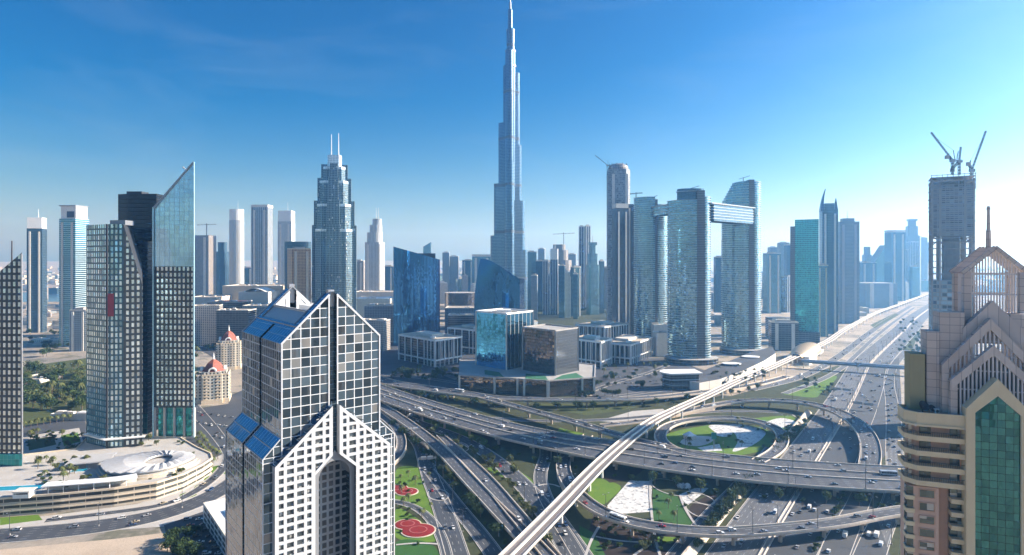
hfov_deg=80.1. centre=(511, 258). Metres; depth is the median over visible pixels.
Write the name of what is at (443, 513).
road
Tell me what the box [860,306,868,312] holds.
building
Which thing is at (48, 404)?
leafy tree
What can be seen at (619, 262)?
tower
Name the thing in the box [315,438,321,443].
window
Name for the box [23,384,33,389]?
broadleaf tree
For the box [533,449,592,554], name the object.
road
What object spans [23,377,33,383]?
broadleaf tree
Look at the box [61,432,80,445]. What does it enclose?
lawn
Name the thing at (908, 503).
corner window
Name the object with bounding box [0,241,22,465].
dark tower
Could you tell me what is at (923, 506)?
window
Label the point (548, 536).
feathery tree
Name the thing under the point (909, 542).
corner window
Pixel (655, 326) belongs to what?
mall hall
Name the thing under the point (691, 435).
garden pavilion
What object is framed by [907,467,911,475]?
balcony door
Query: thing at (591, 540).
path
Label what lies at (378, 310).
mall hall
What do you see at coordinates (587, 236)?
tower
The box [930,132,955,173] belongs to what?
tower crane
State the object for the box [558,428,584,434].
lawn
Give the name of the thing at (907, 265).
tower
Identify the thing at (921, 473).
balcony door
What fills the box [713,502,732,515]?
broadleaf tree
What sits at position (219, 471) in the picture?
road
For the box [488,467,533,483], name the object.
lawn
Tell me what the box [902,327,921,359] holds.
verge
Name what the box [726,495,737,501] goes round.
broadleaf tree
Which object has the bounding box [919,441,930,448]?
balcony door
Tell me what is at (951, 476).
balcony door
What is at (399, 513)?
lawn
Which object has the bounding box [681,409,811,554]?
embankment
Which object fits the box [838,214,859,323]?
tower
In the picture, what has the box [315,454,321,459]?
window
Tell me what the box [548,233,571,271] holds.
tower
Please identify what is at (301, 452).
window
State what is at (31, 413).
park ground
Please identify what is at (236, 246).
tower
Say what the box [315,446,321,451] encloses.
window
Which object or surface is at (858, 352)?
service road
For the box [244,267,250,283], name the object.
office block
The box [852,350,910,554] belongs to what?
service road
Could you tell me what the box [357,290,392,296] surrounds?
mall hall
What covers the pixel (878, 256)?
tower
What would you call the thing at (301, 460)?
window
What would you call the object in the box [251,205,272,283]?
tower
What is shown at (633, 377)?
road
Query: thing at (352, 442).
window
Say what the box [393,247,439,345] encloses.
cobalt tower
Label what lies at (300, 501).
window
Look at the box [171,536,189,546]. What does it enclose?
broadleaf tree
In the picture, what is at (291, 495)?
window
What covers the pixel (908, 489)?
corner window
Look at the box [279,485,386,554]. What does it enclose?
lower windows
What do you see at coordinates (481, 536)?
road
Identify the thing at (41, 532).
road
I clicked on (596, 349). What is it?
white office
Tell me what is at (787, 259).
tower
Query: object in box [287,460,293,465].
window
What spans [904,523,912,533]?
corner window
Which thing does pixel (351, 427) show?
window
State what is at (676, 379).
glazed pavilion
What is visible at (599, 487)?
lawn
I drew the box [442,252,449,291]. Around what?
tower
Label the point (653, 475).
leafy tree
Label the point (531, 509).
feathery tree
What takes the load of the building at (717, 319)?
on the ground at (204, 359)
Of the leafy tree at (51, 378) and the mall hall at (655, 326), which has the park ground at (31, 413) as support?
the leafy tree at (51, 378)
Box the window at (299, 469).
[297,466,303,471]
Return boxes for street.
[23,421,85,453]
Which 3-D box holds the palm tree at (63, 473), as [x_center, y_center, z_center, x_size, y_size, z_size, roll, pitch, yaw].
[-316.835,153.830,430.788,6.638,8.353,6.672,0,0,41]
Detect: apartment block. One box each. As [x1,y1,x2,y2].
[195,353,230,404]
[216,327,241,369]
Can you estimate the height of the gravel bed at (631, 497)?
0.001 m
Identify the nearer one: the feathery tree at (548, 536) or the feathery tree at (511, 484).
the feathery tree at (548, 536)
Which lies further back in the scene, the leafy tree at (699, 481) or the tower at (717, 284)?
the tower at (717, 284)
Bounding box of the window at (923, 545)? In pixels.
[919,541,934,551]
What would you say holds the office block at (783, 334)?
on the ground at (204, 359)
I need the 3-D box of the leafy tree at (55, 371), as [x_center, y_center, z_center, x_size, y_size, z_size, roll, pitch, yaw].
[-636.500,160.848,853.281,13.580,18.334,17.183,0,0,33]
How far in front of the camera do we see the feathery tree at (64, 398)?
707.22 m
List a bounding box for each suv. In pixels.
[202,550,211,554]
[715,530,724,533]
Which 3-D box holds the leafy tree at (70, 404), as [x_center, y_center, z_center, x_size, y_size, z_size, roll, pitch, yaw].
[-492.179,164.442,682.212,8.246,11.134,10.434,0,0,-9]
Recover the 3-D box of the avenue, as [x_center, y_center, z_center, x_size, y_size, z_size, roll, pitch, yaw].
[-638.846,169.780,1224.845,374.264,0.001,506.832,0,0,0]
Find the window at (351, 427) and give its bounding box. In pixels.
[349,424,355,429]
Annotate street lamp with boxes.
[887,519,897,544]
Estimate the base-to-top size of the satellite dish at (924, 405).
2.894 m
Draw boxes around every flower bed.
[395,484,407,491]
[395,487,418,495]
[395,519,420,529]
[401,523,435,537]
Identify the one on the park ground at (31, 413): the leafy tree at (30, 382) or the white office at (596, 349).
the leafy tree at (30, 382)
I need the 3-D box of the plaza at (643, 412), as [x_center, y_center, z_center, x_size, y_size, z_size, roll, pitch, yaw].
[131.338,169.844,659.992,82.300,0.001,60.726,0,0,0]
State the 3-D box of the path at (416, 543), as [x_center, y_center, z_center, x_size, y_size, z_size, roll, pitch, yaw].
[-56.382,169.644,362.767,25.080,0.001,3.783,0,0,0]
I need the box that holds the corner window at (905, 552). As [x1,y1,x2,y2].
[904,548,912,554]
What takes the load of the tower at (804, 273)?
on the ground at (204, 359)
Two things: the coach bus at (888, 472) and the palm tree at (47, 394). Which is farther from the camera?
the palm tree at (47, 394)
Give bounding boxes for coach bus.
[609,511,626,521]
[879,470,897,475]
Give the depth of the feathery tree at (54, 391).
733.20 m
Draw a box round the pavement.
[0,455,224,529]
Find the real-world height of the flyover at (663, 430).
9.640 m
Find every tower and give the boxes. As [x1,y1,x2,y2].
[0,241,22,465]
[27,209,46,332]
[59,205,88,346]
[83,220,144,447]
[118,191,162,433]
[152,162,195,436]
[195,223,216,295]
[216,242,228,294]
[225,284,394,554]
[229,209,243,284]
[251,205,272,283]
[278,211,294,283]
[284,242,310,288]
[287,247,310,301]
[312,133,356,311]
[357,260,364,290]
[365,208,384,289]
[385,265,392,289]
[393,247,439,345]
[423,242,431,252]
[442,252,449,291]
[450,255,458,291]
[462,259,471,291]
[472,254,489,282]
[474,259,523,324]
[490,0,537,324]
[528,251,536,307]
[531,274,537,319]
[536,260,542,311]
[538,248,544,260]
[543,259,549,314]
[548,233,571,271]
[550,249,557,314]
[559,264,564,317]
[565,268,570,317]
[568,253,575,264]
[570,265,580,315]
[573,272,577,318]
[579,225,583,271]
[585,225,590,306]
[586,242,598,314]
[599,260,603,312]
[604,266,606,308]
[607,162,629,320]
[612,203,627,322]
[628,192,642,334]
[633,195,667,348]
[664,186,718,365]
[714,256,721,312]
[719,176,764,355]
[763,252,780,312]
[767,246,776,252]
[777,242,788,275]
[784,244,789,275]
[790,219,819,343]
[819,189,837,333]
[819,263,827,336]
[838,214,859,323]
[860,261,876,281]
[862,247,871,260]
[869,245,883,281]
[884,230,905,300]
[897,206,1023,554]
[905,219,920,294]
[906,241,918,266]
[906,249,908,282]
[921,237,927,280]
[928,172,976,357]
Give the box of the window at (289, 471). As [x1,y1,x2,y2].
[287,468,293,473]
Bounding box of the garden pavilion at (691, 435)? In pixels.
[683,431,695,439]
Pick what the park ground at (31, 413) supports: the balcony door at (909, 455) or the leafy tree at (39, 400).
the leafy tree at (39, 400)
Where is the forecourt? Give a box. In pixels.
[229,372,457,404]
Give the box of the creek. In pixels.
[23,292,58,301]
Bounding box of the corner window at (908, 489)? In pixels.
[904,483,912,494]
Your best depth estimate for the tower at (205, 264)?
2300.00 m
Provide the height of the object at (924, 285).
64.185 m
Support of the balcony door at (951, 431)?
in the apartment tower at (961, 460)
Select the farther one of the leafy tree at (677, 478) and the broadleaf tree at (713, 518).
the leafy tree at (677, 478)
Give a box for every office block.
[69,307,85,351]
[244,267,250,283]
[768,319,798,350]
[860,282,897,307]
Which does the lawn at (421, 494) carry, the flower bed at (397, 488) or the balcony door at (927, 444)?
the flower bed at (397, 488)
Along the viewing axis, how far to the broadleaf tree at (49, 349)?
1062.52 m
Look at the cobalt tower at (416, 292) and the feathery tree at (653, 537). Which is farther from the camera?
the cobalt tower at (416, 292)
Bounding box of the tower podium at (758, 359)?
[690,346,775,390]
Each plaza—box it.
[380,328,474,376]
[592,358,703,396]
[606,409,664,421]
[680,436,712,445]
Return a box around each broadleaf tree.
[23,360,37,370]
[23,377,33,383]
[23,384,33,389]
[23,394,41,407]
[27,362,45,373]
[41,396,58,408]
[42,372,58,379]
[43,347,53,356]
[45,380,60,390]
[47,343,58,348]
[58,384,76,392]
[72,378,85,385]
[158,539,173,551]
[163,532,179,547]
[166,527,179,539]
[170,544,184,553]
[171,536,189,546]
[176,548,188,554]
[179,525,195,539]
[189,542,205,554]
[191,525,202,532]
[412,438,420,443]
[415,390,424,395]
[421,449,430,456]
[430,455,440,462]
[437,466,446,473]
[444,471,454,481]
[450,481,459,489]
[461,491,471,504]
[466,493,480,505]
[471,501,482,512]
[475,508,483,516]
[489,522,504,536]
[552,401,561,407]
[573,401,582,406]
[599,388,609,393]
[612,389,620,396]
[693,537,705,546]
[701,518,716,525]
[707,515,718,525]
[710,511,723,520]
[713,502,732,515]
[719,498,733,506]
[724,500,736,508]
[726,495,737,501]
[730,487,742,494]
[733,481,747,488]
[737,489,747,498]
[772,437,783,442]
[789,427,800,432]
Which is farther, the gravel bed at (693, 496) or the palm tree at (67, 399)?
the palm tree at (67, 399)
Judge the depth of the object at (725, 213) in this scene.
1034.62 m
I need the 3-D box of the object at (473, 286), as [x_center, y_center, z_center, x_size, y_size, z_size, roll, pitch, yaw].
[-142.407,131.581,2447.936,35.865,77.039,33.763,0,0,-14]
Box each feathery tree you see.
[27,391,41,401]
[36,372,45,377]
[51,388,63,398]
[51,462,59,468]
[55,392,64,397]
[60,394,71,404]
[71,466,78,473]
[72,370,84,377]
[145,433,152,440]
[481,454,487,460]
[490,462,498,468]
[504,478,511,485]
[506,454,513,460]
[509,463,518,472]
[509,481,516,487]
[521,501,530,510]
[527,505,537,516]
[543,533,552,541]
[638,540,647,550]
[641,530,650,536]
[648,533,657,543]
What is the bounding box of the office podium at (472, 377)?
[458,359,595,396]
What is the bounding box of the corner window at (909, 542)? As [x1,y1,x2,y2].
[904,536,912,546]
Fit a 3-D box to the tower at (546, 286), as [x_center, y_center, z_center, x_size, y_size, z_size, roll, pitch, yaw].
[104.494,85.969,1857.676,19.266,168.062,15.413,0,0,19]
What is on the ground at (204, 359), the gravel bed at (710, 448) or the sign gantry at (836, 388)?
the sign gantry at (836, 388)
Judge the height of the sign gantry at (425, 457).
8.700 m
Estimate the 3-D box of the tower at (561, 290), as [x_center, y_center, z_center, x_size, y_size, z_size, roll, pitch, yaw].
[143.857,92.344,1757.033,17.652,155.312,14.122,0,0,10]
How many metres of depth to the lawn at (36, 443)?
560.44 m
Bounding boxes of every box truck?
[842,530,847,538]
[874,530,879,537]
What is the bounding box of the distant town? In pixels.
[0,266,1001,298]
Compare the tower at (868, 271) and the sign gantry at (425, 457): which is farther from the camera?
the tower at (868, 271)
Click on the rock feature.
(684, 486)
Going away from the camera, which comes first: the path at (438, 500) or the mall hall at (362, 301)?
the path at (438, 500)
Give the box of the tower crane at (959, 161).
[950,147,962,174]
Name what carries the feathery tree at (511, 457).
on the ground at (204, 359)
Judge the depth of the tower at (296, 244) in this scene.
1510.36 m
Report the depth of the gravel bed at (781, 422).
636.55 m
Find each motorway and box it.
[705,283,986,554]
[765,285,986,554]
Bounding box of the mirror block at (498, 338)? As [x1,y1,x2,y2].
[475,308,533,369]
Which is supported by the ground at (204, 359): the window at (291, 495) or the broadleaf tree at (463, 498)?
the broadleaf tree at (463, 498)
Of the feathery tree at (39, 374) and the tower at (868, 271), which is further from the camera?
the tower at (868, 271)
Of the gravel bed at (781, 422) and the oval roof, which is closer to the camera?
the oval roof
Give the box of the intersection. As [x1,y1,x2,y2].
[186,402,241,456]
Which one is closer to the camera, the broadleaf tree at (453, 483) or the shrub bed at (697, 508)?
the shrub bed at (697, 508)
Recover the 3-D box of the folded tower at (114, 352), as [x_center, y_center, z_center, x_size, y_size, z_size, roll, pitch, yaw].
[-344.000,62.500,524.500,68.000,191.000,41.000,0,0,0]
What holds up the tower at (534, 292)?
on the ground at (204, 359)
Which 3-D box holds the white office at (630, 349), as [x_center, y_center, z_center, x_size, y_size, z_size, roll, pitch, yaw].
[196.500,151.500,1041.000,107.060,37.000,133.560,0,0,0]
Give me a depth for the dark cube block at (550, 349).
802.28 m
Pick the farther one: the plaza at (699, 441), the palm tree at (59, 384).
the palm tree at (59, 384)
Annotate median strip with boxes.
[758,309,928,554]
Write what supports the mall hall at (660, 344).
on the ground at (204, 359)
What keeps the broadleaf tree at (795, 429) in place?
on the ground at (204, 359)
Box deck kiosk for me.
[11,487,37,498]
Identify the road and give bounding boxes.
[0,479,224,543]
[44,404,224,522]
[381,374,753,396]
[381,411,469,554]
[387,404,584,554]
[395,499,452,554]
[422,469,502,554]
[493,410,777,421]
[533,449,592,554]
[577,364,671,395]
[665,447,768,554]
[749,306,912,390]
[782,308,914,393]
[817,492,873,554]
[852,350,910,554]
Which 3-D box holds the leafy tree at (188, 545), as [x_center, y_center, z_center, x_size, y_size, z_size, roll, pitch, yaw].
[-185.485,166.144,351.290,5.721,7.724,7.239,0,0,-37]
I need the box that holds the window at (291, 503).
[287,501,293,506]
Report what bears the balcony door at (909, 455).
in the apartment tower at (961, 460)
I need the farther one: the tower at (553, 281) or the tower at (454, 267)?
the tower at (454, 267)
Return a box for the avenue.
[199,346,241,358]
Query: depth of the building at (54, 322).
1568.48 m
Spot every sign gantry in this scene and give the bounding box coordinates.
[405,427,417,435]
[418,455,435,465]
[829,387,854,395]
[849,401,877,410]
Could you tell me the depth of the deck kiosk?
402.08 m
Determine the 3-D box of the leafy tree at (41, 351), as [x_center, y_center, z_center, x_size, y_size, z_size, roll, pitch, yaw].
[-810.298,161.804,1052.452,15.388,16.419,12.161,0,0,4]
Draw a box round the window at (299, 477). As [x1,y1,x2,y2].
[297,474,303,479]
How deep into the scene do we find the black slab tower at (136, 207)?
555.96 m
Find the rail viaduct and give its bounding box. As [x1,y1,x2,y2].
[498,293,928,554]
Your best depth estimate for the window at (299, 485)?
249.08 m
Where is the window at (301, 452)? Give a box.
[297,450,303,455]
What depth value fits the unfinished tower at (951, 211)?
604.39 m
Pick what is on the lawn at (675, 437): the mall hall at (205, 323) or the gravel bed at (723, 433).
the gravel bed at (723, 433)
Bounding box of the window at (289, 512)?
[287,509,293,514]
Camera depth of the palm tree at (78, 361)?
922.87 m
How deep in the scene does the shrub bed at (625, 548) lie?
367.71 m
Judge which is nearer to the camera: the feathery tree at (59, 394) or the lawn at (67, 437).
the lawn at (67, 437)
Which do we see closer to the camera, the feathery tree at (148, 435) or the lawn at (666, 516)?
the lawn at (666, 516)
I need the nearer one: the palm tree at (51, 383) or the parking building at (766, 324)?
the palm tree at (51, 383)
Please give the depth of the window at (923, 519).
145.39 m
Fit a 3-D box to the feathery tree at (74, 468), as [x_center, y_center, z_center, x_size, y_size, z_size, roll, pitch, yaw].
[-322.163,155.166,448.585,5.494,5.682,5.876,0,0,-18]
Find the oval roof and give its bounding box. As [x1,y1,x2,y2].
[96,450,199,480]
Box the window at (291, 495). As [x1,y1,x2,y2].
[287,493,293,498]
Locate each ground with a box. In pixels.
[0,261,1023,553]
[23,358,85,425]
[536,303,606,326]
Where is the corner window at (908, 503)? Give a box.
[904,497,912,507]
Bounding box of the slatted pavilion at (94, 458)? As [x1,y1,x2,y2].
[64,452,117,470]
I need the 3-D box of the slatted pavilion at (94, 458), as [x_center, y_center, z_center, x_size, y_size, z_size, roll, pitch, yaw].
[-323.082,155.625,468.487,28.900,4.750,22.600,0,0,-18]
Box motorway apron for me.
[765,358,902,554]
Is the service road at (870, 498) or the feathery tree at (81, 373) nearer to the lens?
the service road at (870, 498)
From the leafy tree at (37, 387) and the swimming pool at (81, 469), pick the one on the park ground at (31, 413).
the leafy tree at (37, 387)
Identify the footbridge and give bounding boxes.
[802,359,903,373]
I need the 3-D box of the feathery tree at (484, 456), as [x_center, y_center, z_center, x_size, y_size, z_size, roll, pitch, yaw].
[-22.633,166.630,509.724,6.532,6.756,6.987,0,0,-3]
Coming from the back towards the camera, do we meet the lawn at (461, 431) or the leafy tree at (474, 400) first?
the leafy tree at (474, 400)
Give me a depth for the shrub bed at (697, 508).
419.87 m
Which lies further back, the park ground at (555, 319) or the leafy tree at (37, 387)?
the park ground at (555, 319)
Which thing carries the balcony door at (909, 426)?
in the apartment tower at (961, 460)
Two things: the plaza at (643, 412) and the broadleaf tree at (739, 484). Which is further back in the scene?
the plaza at (643, 412)
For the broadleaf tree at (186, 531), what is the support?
on the ground at (204, 359)
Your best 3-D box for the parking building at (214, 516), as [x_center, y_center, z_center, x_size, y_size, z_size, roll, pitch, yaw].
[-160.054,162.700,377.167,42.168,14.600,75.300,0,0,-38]
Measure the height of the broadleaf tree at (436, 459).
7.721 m
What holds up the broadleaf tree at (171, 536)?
on the ground at (204, 359)
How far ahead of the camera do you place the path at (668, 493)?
447.42 m
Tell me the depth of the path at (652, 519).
412.57 m
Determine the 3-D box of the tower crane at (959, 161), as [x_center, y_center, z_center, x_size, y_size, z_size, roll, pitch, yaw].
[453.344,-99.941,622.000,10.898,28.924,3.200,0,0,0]
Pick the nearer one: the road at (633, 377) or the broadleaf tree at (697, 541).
the broadleaf tree at (697, 541)
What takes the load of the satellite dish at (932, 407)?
on the apartment tower at (961, 460)
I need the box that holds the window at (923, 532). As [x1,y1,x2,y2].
[919,528,934,537]
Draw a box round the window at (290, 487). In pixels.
[287,485,293,490]
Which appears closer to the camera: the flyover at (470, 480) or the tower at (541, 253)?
the flyover at (470, 480)
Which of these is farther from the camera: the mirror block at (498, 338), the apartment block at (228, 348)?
the apartment block at (228, 348)
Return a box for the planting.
[393,366,904,554]
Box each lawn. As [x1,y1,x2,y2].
[0,515,41,524]
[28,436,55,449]
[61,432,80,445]
[395,466,433,515]
[395,508,435,541]
[395,539,438,554]
[424,420,487,444]
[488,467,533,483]
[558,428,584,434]
[579,526,604,554]
[588,478,620,503]
[653,489,692,524]
[657,536,675,543]
[666,423,775,454]
[754,416,804,434]
[783,376,836,397]
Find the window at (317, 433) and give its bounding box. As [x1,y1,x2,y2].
[315,431,321,435]
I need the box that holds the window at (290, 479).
[287,476,293,482]
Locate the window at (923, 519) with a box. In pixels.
[919,515,934,524]
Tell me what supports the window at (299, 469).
in the gabled tower at (309, 452)
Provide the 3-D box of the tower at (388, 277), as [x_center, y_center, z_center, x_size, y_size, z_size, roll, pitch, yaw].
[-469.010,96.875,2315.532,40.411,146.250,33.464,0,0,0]
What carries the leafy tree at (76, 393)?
on the park ground at (31, 413)
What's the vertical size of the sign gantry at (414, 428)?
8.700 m
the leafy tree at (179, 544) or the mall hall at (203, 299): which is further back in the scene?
the mall hall at (203, 299)
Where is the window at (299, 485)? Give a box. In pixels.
[297,482,303,487]
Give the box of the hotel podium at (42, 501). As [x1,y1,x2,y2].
[0,436,212,516]
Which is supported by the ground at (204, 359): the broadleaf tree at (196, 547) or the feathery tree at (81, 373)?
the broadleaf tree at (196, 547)
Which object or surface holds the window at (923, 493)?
in the apartment tower at (961, 460)
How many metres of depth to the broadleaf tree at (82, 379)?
789.45 m
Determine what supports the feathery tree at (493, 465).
on the lawn at (491, 470)
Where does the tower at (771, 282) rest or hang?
on the ground at (204, 359)
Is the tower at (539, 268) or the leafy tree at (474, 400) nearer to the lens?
the leafy tree at (474, 400)
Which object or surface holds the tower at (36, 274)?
on the ground at (204, 359)
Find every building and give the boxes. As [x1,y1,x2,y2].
[52,319,58,324]
[203,498,224,554]
[445,292,474,306]
[714,314,721,324]
[765,317,789,337]
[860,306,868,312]
[860,311,866,315]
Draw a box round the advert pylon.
[711,432,716,448]
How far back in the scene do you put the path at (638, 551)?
365.84 m
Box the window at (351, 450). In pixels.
[349,447,355,452]
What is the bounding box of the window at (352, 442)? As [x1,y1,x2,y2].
[349,440,355,444]
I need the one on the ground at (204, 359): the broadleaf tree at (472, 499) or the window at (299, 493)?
the broadleaf tree at (472, 499)
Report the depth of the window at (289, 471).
246.54 m
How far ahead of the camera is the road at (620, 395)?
786.13 m
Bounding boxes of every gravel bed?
[607,480,651,513]
[680,488,707,504]
[698,444,721,450]
[709,424,765,451]
[716,430,731,436]
[768,418,795,426]
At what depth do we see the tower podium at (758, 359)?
876.78 m
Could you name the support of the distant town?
on the ground at (204, 359)
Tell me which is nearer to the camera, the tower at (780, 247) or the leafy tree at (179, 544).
the leafy tree at (179, 544)
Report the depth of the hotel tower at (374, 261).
1903.58 m
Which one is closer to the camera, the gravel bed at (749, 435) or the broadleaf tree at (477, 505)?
the broadleaf tree at (477, 505)
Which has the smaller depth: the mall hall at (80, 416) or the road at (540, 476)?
the road at (540, 476)
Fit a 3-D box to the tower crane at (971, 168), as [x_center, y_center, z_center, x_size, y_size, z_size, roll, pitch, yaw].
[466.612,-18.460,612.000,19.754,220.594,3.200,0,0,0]
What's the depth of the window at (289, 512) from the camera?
246.54 m
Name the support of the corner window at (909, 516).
in the apartment tower at (961, 460)
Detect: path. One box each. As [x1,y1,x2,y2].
[396,542,437,544]
[427,489,448,500]
[584,526,599,554]
[596,536,649,554]
[649,478,660,554]
[651,479,690,495]
[679,496,696,524]
[686,502,724,519]
[687,492,714,504]
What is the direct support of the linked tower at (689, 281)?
on the ground at (204, 359)
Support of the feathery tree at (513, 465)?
on the lawn at (491, 470)
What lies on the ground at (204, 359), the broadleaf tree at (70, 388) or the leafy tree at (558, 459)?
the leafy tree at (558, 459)
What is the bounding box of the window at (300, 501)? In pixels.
[297,498,303,504]
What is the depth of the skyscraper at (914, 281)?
2585.84 m
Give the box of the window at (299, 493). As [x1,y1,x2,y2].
[297,490,303,495]
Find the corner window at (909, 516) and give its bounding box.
[904,510,912,520]
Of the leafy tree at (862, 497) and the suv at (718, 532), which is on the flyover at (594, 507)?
the suv at (718, 532)
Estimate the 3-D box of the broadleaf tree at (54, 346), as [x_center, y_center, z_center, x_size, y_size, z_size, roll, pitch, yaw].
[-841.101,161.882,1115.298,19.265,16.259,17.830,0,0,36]
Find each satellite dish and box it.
[919,401,929,411]
[929,405,934,411]
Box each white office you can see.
[398,331,462,366]
[447,324,474,353]
[575,320,629,337]
[579,334,611,368]
[610,334,653,364]
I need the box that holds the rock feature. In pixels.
[677,483,690,488]
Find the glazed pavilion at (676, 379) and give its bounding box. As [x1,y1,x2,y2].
[660,369,702,389]
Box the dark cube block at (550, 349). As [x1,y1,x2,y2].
[522,324,578,375]
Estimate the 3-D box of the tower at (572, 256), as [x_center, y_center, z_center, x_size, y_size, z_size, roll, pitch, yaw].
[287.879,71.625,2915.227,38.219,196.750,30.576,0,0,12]
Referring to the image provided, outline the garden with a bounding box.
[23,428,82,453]
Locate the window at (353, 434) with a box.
[349,432,355,437]
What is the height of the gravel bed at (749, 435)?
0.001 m
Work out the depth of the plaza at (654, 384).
865.74 m
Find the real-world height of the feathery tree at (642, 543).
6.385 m
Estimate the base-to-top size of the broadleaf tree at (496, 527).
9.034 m
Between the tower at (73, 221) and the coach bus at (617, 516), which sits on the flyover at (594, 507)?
the coach bus at (617, 516)
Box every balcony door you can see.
[907,424,911,431]
[907,438,911,446]
[907,453,911,461]
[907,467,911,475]
[919,426,930,433]
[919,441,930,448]
[919,456,930,463]
[919,471,930,477]
[949,429,959,435]
[949,443,959,450]
[949,458,959,465]
[949,474,959,480]
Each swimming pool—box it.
[0,484,43,490]
[70,468,89,471]
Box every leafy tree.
[26,379,36,385]
[32,384,42,389]
[36,395,45,408]
[39,348,47,356]
[44,401,55,410]
[49,375,57,380]
[51,367,64,379]
[56,361,65,367]
[58,368,67,378]
[67,401,74,410]
[71,374,80,379]
[71,389,83,397]
[72,396,85,409]
[173,541,185,554]
[185,540,194,548]
[468,434,473,442]
[471,397,479,405]
[553,456,561,462]
[589,400,596,409]
[648,471,657,483]
[672,475,681,486]
[696,477,706,490]
[726,488,736,496]
[775,488,783,499]
[784,430,793,437]
[822,490,831,503]
[853,492,868,505]
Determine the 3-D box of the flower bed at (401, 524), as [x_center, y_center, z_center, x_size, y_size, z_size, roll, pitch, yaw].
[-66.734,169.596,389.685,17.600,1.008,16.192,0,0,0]
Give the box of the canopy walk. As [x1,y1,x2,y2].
[41,473,137,493]
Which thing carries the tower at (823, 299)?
on the ground at (204, 359)
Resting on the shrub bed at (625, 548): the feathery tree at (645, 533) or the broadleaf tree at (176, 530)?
the feathery tree at (645, 533)
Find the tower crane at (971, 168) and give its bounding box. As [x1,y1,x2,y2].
[966,131,986,253]
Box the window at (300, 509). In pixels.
[297,506,303,512]
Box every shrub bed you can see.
[589,515,676,554]
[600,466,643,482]
[690,495,716,520]
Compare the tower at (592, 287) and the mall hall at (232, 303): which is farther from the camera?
the tower at (592, 287)
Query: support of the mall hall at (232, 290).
on the ground at (204, 359)
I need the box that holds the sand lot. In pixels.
[0,533,171,554]
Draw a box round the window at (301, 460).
[297,458,303,463]
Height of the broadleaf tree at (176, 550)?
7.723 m
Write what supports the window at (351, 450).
in the gabled tower at (309, 452)
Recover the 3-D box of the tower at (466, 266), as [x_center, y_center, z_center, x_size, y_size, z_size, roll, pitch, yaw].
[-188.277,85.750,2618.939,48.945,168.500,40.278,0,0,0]
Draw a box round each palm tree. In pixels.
[33,459,42,468]
[42,393,53,407]
[45,381,56,392]
[54,382,64,388]
[58,470,68,480]
[63,397,72,408]
[66,463,72,473]
[73,359,83,365]
[74,383,84,391]
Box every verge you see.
[533,403,638,415]
[871,313,897,327]
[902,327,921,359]
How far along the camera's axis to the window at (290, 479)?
246.54 m
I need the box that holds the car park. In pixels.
[164,512,223,554]
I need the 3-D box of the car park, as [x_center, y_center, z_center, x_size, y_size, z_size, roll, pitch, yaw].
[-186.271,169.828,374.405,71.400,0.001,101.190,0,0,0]
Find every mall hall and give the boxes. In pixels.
[30,337,58,341]
[32,373,60,383]
[50,410,85,420]
[195,295,231,304]
[195,304,222,346]
[207,300,251,308]
[216,308,255,348]
[222,284,283,299]
[238,287,279,303]
[242,303,269,315]
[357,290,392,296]
[357,296,392,317]
[363,318,389,350]
[364,303,392,340]
[445,306,473,333]
[448,313,473,326]
[651,322,667,344]
[652,331,667,356]
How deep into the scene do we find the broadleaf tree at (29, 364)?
909.06 m
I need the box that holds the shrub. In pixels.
[813,542,820,547]
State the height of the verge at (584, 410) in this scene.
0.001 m
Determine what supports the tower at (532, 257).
on the ground at (204, 359)
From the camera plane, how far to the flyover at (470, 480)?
463.40 m
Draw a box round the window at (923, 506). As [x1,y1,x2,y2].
[919,502,934,511]
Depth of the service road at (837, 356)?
1038.90 m
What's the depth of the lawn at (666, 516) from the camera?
413.21 m
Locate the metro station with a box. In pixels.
[787,342,822,364]
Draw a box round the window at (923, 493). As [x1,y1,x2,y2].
[919,489,934,498]
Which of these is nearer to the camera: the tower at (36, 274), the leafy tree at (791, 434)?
the leafy tree at (791, 434)
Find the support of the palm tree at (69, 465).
on the hotel podium at (42, 501)
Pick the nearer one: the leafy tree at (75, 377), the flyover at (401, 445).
the flyover at (401, 445)
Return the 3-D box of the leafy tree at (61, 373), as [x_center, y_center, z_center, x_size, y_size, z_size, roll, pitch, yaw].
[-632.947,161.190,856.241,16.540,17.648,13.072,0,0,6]
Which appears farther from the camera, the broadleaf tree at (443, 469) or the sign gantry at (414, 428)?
the sign gantry at (414, 428)
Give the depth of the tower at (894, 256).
2450.19 m
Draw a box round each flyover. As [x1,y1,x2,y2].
[380,375,792,406]
[380,383,904,499]
[380,402,555,554]
[380,411,406,464]
[436,434,561,554]
[478,396,676,450]
[556,434,899,545]
[600,398,881,495]
[654,416,788,462]
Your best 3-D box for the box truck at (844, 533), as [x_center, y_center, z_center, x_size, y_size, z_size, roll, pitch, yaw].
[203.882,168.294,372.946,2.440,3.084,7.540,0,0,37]

